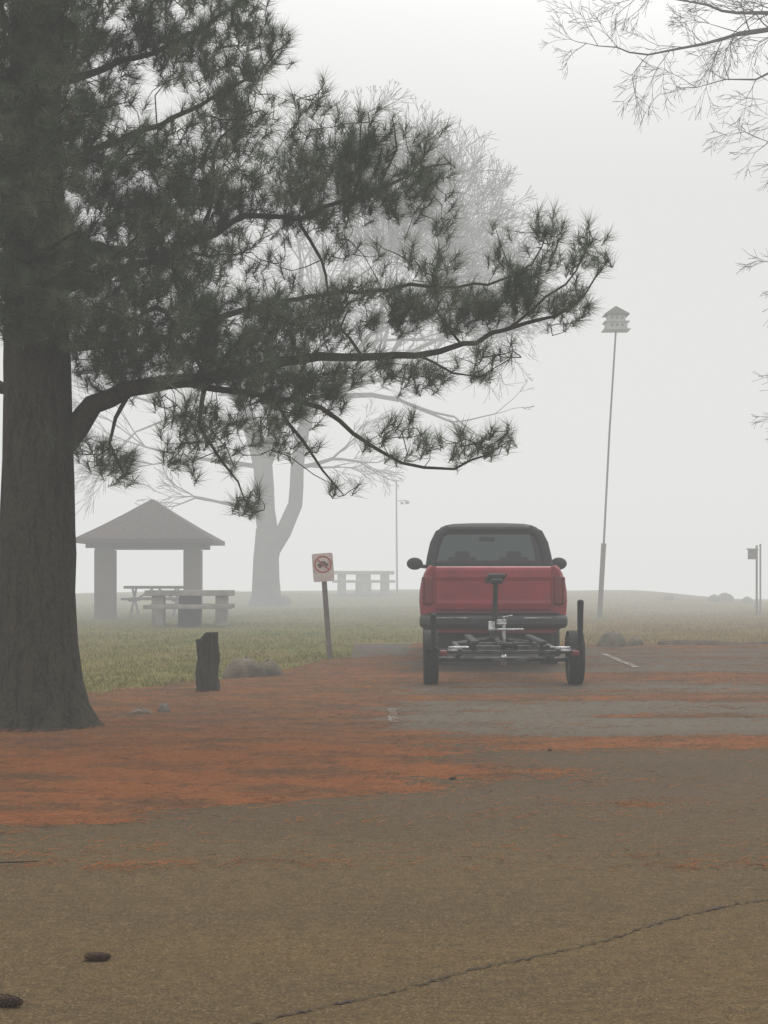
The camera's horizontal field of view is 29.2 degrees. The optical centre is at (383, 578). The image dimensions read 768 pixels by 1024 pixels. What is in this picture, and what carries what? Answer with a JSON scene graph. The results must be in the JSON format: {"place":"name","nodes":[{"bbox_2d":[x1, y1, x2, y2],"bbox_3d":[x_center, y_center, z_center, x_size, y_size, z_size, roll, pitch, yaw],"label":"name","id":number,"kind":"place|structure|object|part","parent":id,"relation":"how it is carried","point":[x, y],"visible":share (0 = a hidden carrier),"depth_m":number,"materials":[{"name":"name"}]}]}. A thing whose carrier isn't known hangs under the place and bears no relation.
{"place":"outdoors","nodes":[
{"label":"outdoors","id":0,"kind":"place"},
{"bbox_2d":[0,644,767,1023],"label":"parking lot","id":1,"kind":"structure","parent":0,"point":[216,932],"depth_m":5.57,"materials":[{"name":"asphalt"}]},
{"bbox_2d":[0,993,23,1007],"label":"pine cone","id":2,"kind":"object","parent":1,"relation":"on","point":[7,1000],"visible":0.98,"depth_m":4.10,"materials":[{"name":"brown plant"}]},
{"bbox_2d":[0,861,38,862],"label":"twig","id":3,"kind":"object","parent":1,"relation":"on","point":[17,861],"visible":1,"depth_m":6.14,"materials":[{"name":"brown wood"}]},
{"bbox_2d":[84,952,111,961],"bbox_3d":[-0.895,1.182,4.600,0.086,0.034,0.033,0,0,-3],"label":"pine cone","id":4,"kind":"object","parent":1,"relation":"on","point":[97,956],"visible":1,"depth_m":4.59,"materials":[{"name":"brown plant"}]},
{"bbox_2d":[0,643,767,826],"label":"pine straw","id":5,"kind":"object","parent":1,"relation":"on","point":[242,781],"visible":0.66,"depth_m":10.53,"materials":[{"name":"brown plant"}]},
{"bbox_2d":[0,640,767,1023],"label":"loose pine needles","id":6,"kind":"object","parent":1,"relation":"on","point":[354,720],"visible":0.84,"depth_m":10.46,"materials":[{"name":"brown plant"}]},
{"bbox_2d":[388,708,397,721],"bbox_3d":[0.080,1.189,12.850,0.102,0.001,1.300,0,0,0],"label":"parking line","id":7,"kind":"object","parent":1,"relation":"on","point":[394,718],"visible":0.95,"depth_m":12.79,"materials":[{"name":"paint"}]},
{"bbox_2d":[407,523,567,664],"bbox_3d":[1.531,0.195,21.657,2.450,2.010,6.040,0,0,3],"label":"pickup truck","id":8,"kind":"object","parent":1,"relation":"on","point":[463,560],"visible":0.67,"depth_m":19.00,"materials":[{"name":"red paint"}]},
{"bbox_3d":[1.506,-0.470,21.120,1.580,0.480,0.175,0,0,3],"label":"rear window","id":9,"kind":"part","parent":8,"relation":"part of","materials":[{"name":"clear glass"}]},
{"bbox_2d":[423,574,584,684],"bbox_3d":[1.352,0.570,17.165,1.799,1.260,3.130,0,0,1],"label":"boat trailer","id":10,"kind":"object","parent":1,"relation":"on","point":[573,651],"visible":0.99,"depth_m":16.43,"materials":[{"name":"metal"}]},
{"bbox_2d":[251,899,767,1023],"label":"asphalt crack","id":11,"kind":"object","parent":1,"relation":"on","point":[491,964],"visible":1,"depth_m":4.50,"materials":[{"name":"black asphalt"}]},
{"bbox_2d":[600,653,638,666],"bbox_3d":[3.360,1.163,21.100,0.140,0.032,3.000,0,0,0],"label":"parking line","id":12,"kind":"object","parent":1,"relation":"on","point":[617,659],"visible":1,"depth_m":20.95,"materials":[{"name":"paint"}]},
{"bbox_2d":[657,640,767,644],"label":"kerb","id":13,"kind":"structure","parent":1,"relation":"on","point":[698,642],"depth_m":24.83,"materials":[{"name":"concrete"}]},
{"bbox_2d":[0,0,767,582],"label":"sky","id":14,"kind":"structure","parent":0,"point":[687,493],"materials":[{"name":"white"}]},
{"bbox_2d":[75,583,767,697],"bbox_3d":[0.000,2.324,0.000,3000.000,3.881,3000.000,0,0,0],"label":"ground","id":15,"kind":"structure","parent":0,"point":[740,591],"depth_m":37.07,"materials":[{"name":"green plant"}]},
{"bbox_2d":[129,708,151,713],"bbox_3d":[-2.118,1.201,12.803,0.254,0.152,0.167,0,0,-11],"label":"rock","id":16,"kind":"object","parent":15,"relation":"on","point":[139,711],"visible":0.38,"depth_m":12.76,"materials":[{"name":"grey stone"}]},
{"bbox_2d":[76,499,224,619],"bbox_3d":[-5.660,-0.426,36.000,3.200,3.027,3.200,0,0,0],"label":"picnic shelter","id":17,"kind":"object","parent":15,"relation":"on","point":[152,524],"visible":0.77,"depth_m":35.30,"materials":[{"name":"grey wood"}]},
{"bbox_2d":[121,586,182,616],"bbox_3d":[-5.800,0.573,37.400,1.500,0.779,1.740,0,0,0],"label":"picnic table","id":18,"kind":"object","parent":15,"relation":"on","point":[134,598],"visible":0.63,"depth_m":37.00,"materials":[{"name":"grey wood"}]},
{"bbox_2d":[157,703,169,712],"bbox_3d":[-1.929,1.203,12.900,0.125,0.238,0.113,0,0,-15],"label":"rock","id":19,"kind":"object","parent":15,"relation":"on","point":[163,707],"visible":0.46,"depth_m":12.87,"materials":[{"name":"grey stone"}]},
{"bbox_2d":[143,590,234,627],"bbox_3d":[-4.210,0.642,32.000,1.900,0.785,1.740,0,0,-3],"label":"picnic table","id":20,"kind":"object","parent":15,"relation":"on","point":[190,606],"visible":0.97,"depth_m":31.63,"materials":[{"name":"concrete"}]},
{"bbox_2d":[195,632,219,691],"bbox_3d":[-1.832,0.892,15.299,0.223,0.675,0.208,0,0,-43],"label":"timber post","id":21,"kind":"object","parent":15,"relation":"on","point":[207,663],"visible":0.91,"depth_m":15.23,"materials":[{"name":"wood"}]},
{"bbox_2d":[222,656,266,678],"bbox_3d":[-1.662,1.198,17.599,0.552,0.555,0.379,0,0,-22],"label":"rock","id":22,"kind":"object","parent":15,"relation":"on","point":[247,667],"visible":0.52,"depth_m":17.46,"materials":[{"name":"grey stone"}]},
{"bbox_2d":[261,659,281,675],"bbox_3d":[-1.395,1.200,17.898,0.328,0.455,0.282,0,0,-9],"label":"rock","id":23,"kind":"object","parent":15,"relation":"on","point":[272,668],"visible":0.36,"depth_m":17.82,"materials":[{"name":"grey stone"}]},
{"bbox_2d":[281,595,290,605],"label":"rock","id":24,"kind":"object","parent":15,"relation":"on","point":[286,600],"visible":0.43,"depth_m":44.07,"materials":[{"name":"grey stone"}]},
{"bbox_2d":[0,0,619,731],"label":"pine tree","id":25,"kind":"object","parent":15,"relation":"on","point":[52,254],"visible":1,"depth_m":11.47,"materials":[{"name":"green plant"}]},
{"bbox_2d":[71,79,562,606],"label":"bare tree","id":26,"kind":"object","parent":15,"relation":"on","point":[271,537],"visible":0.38,"depth_m":43.70,"materials":[{"name":"grey plant"}]},
{"bbox_2d":[312,553,333,658],"bbox_3d":[-0.845,0.426,21.491,0.305,1.598,0.078,-4,0,0],"label":"warning sign","id":27,"kind":"object","parent":15,"relation":"on","point":[323,568],"visible":0.92,"depth_m":21.46,"materials":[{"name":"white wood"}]},
{"bbox_2d":[332,571,394,594],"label":"picnic table","id":28,"kind":"object","parent":15,"relation":"on","point":[363,581],"visible":0.92,"depth_m":48.67,"materials":[{"name":"concrete"}]},
{"bbox_2d":[396,481,408,593],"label":"utility pole","id":29,"kind":"object","parent":15,"relation":"on","point":[406,502],"visible":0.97,"depth_m":48.97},
{"bbox_2d":[597,631,627,646],"bbox_3d":[3.814,1.133,24.599,0.585,0.520,0.377,0,0,-30],"label":"rock","id":30,"kind":"object","parent":15,"relation":"on","point":[612,639],"visible":0.52,"depth_m":24.46,"materials":[{"name":"grey stone"}]},
{"bbox_2d":[597,306,630,617],"bbox_3d":[5.597,-2.810,36.000,0.786,7.701,0.540,0,0,0],"label":"birdhouse pole","id":31,"kind":"object","parent":15,"relation":"on","point":[615,321],"visible":0.94,"depth_m":35.95,"materials":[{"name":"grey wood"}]},
{"bbox_2d":[627,636,643,645],"bbox_3d":[4.255,1.139,24.904,0.326,0.349,0.290,0,0,-26],"label":"rock","id":32,"kind":"object","parent":15,"relation":"on","point":[634,640],"visible":0.58,"depth_m":24.80,"materials":[{"name":"grey stone"}]},
{"bbox_2d":[538,0,767,439],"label":"bare tree","id":33,"kind":"object","parent":15,"relation":"on","point":[744,33],"visible":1,"depth_m":26.01,"materials":[{"name":"grey plant"}]},
{"bbox_2d":[664,595,673,599],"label":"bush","id":34,"kind":"object","parent":15,"relation":"on","point":[668,597],"visible":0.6,"depth_m":46.42,"materials":[{"name":"grey plant"}]},
{"bbox_2d":[707,594,720,601],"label":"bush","id":35,"kind":"object","parent":15,"relation":"on","point":[713,597],"visible":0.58,"depth_m":45.87,"materials":[{"name":"grey plant"}]},
{"bbox_2d":[718,592,733,600],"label":"rock","id":36,"kind":"object","parent":15,"relation":"on","point":[725,596],"visible":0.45,"depth_m":46.86,"materials":[{"name":"grey stone"}]},
{"bbox_2d":[741,597,753,602],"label":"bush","id":37,"kind":"object","parent":15,"relation":"on","point":[747,599],"visible":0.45,"depth_m":46.50,"materials":[{"name":"plant"}]},
{"bbox_2d":[746,544,760,613],"bbox_3d":[9.569,0.036,37.977,0.388,1.872,0.295,0,0,0],"label":"bird box","id":38,"kind":"object","parent":15,"relation":"on","point":[752,553],"visible":0.91,"depth_m":37.98,"materials":[{"name":"grey wood"}]}
]}

